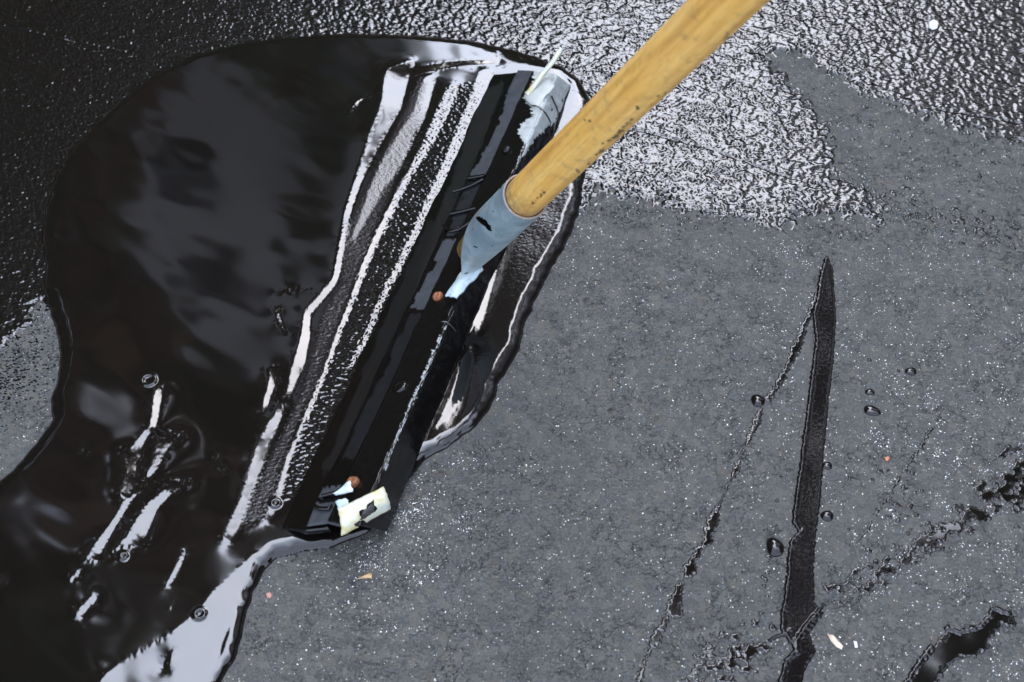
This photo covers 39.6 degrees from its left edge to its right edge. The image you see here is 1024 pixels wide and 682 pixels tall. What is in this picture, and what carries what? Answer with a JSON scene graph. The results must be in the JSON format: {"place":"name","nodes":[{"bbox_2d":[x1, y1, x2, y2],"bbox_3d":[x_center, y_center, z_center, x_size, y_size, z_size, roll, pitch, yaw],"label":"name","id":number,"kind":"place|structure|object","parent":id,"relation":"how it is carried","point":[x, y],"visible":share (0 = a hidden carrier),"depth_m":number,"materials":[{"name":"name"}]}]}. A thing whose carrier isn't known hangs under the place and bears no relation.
{"place":"outdoors","nodes":[
{"label":"outdoors","id":0,"kind":"place"},
{"bbox_2d":[0,12,1023,681],"bbox_3d":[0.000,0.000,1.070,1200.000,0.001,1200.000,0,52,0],"label":"ground","id":1,"kind":"structure","parent":0,"point":[602,376],"depth_m":1.00,"materials":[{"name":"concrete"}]},
{"bbox_2d":[0,33,589,681],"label":"sealer puddle","id":2,"kind":"object","parent":1,"relation":"on","point":[230,235],"visible":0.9,"depth_m":1.08,"materials":[{"name":"liquid"}]},
{"bbox_2d":[358,573,371,578],"bbox_3d":[-0.098,0.156,0.946,0.010,0.002,0.005,0,52,0],"label":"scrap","id":3,"kind":"object","parent":1,"relation":"on","point":[368,575],"visible":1,"depth_m":0.95,"materials":[{"name":"beige"}]},
{"bbox_2d":[0,0,1023,432],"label":"wet coating","id":4,"kind":"object","parent":1,"relation":"on","point":[742,104],"visible":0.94,"depth_m":1.25,"materials":[{"name":"black liquid"}]},
{"bbox_2d":[929,20,937,29],"bbox_3d":[0.383,-0.287,1.291,0.010,0.002,0.009,-26,56,-19],"label":"pebble","id":5,"kind":"object","parent":4,"relation":"on","point":[933,24],"visible":1,"depth_m":1.29,"materials":[{"name":"white stone"}]},
{"bbox_2d":[23,75,1023,681],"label":"loose grit","id":6,"kind":"object","parent":1,"relation":"on","point":[745,453],"visible":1,"depth_m":0.98,"materials":[{"name":"grey gravel"}]},
{"bbox_2d":[282,0,769,535],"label":"squeegee","id":7,"kind":"object","parent":1,"relation":"on","point":[512,174],"visible":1,"depth_m":1.00,"materials":[{"name":"rubber"}]},
{"bbox_2d":[635,293,816,681],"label":"sealer dribble","id":8,"kind":"object","parent":1,"relation":"on","point":[673,608],"visible":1,"depth_m":0.97,"materials":[{"name":"black liquid"}]},
{"bbox_2d":[681,619,776,681],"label":"splash cluster","id":9,"kind":"object","parent":1,"relation":"on","point":[748,654],"visible":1,"depth_m":0.91,"materials":[{"name":"black"}]},
{"bbox_2d":[751,394,764,406],"bbox_3d":[0.179,0.043,1.035,0.010,0.003,0.012,0,52,0],"label":"sealer droplet","id":10,"kind":"object","parent":1,"relation":"on","point":[757,400],"visible":1,"depth_m":1.03,"materials":[{"name":"black liquid"}]},
{"bbox_2d":[766,537,783,556],"bbox_3d":[0.178,0.138,0.960,0.012,0.004,0.016,0,52,0],"label":"sealer droplet","id":11,"kind":"object","parent":1,"relation":"on","point":[775,546],"visible":1,"depth_m":0.96,"materials":[{"name":"black liquid"}]},
{"bbox_2d":[767,256,835,681],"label":"sealer streak","id":12,"kind":"object","parent":1,"relation":"on","point":[801,613],"visible":1,"depth_m":0.98,"materials":[{"name":"black liquid"}]},
{"bbox_2d":[586,61,1023,254],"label":"sealer specks","id":13,"kind":"object","parent":1,"relation":"on","point":[955,222],"visible":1,"depth_m":1.15,"materials":[{"name":"black liquid"}]},
{"bbox_2d":[820,510,833,521],"bbox_3d":[0.216,0.119,0.975,0.009,0.002,0.009,0,52,0],"label":"sealer droplet","id":14,"kind":"object","parent":1,"relation":"on","point":[827,515],"visible":1,"depth_m":0.97,"materials":[{"name":"black liquid"}]},
{"bbox_2d":[822,462,831,469],"bbox_3d":[0.222,0.087,1.001,0.008,0.002,0.007,0,52,0],"label":"sealer droplet","id":15,"kind":"object","parent":1,"relation":"on","point":[827,465],"visible":1,"depth_m":1.00,"materials":[{"name":"black liquid"}]},
{"bbox_2d":[827,634,842,649],"bbox_3d":[0.209,0.194,0.917,0.009,0.001,0.010,0,52,0],"label":"leaf scrap","id":16,"kind":"object","parent":1,"relation":"on","point":[835,642],"visible":1,"depth_m":0.92,"materials":[{"name":"white"}]},
{"bbox_2d":[759,415,941,622],"bbox_3d":[0.235,0.119,0.980,0.205,0.005,0.095,-20,55,-15],"label":"splash line","id":17,"kind":"object","parent":1,"relation":"on","point":[896,504],"visible":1,"depth_m":0.98,"materials":[{"name":"black liquid"}]},
{"bbox_2d":[865,388,874,395],"bbox_3d":[0.262,0.037,1.040,0.007,0.002,0.006,0,52,0],"label":"sealer droplet","id":18,"kind":"object","parent":1,"relation":"on","point":[869,391],"visible":1,"depth_m":1.04,"materials":[{"name":"black liquid"}]},
{"bbox_2d":[864,405,880,415],"bbox_3d":[0.261,0.050,1.030,0.012,0.002,0.010,0,52,0],"label":"sealer droplet","id":19,"kind":"object","parent":1,"relation":"on","point":[870,410],"visible":1,"depth_m":1.03,"materials":[{"name":"black liquid"}]},
{"bbox_2d":[905,367,916,375],"bbox_3d":[0.295,0.022,1.052,0.009,0.002,0.008,0,52,0],"label":"sealer droplet","id":20,"kind":"object","parent":1,"relation":"on","point":[911,371],"visible":1,"depth_m":1.05,"materials":[{"name":"black liquid"}]},
{"bbox_2d":[821,444,1023,607],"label":"splash trail","id":21,"kind":"object","parent":1,"relation":"on","point":[930,539],"visible":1,"depth_m":0.97,"materials":[{"name":"black liquid"}]},
{"bbox_2d":[903,604,1016,681],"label":"sealer smear","id":22,"kind":"object","parent":1,"relation":"on","point":[949,648],"visible":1,"depth_m":0.92,"materials":[{"name":"black liquid"}]}
]}

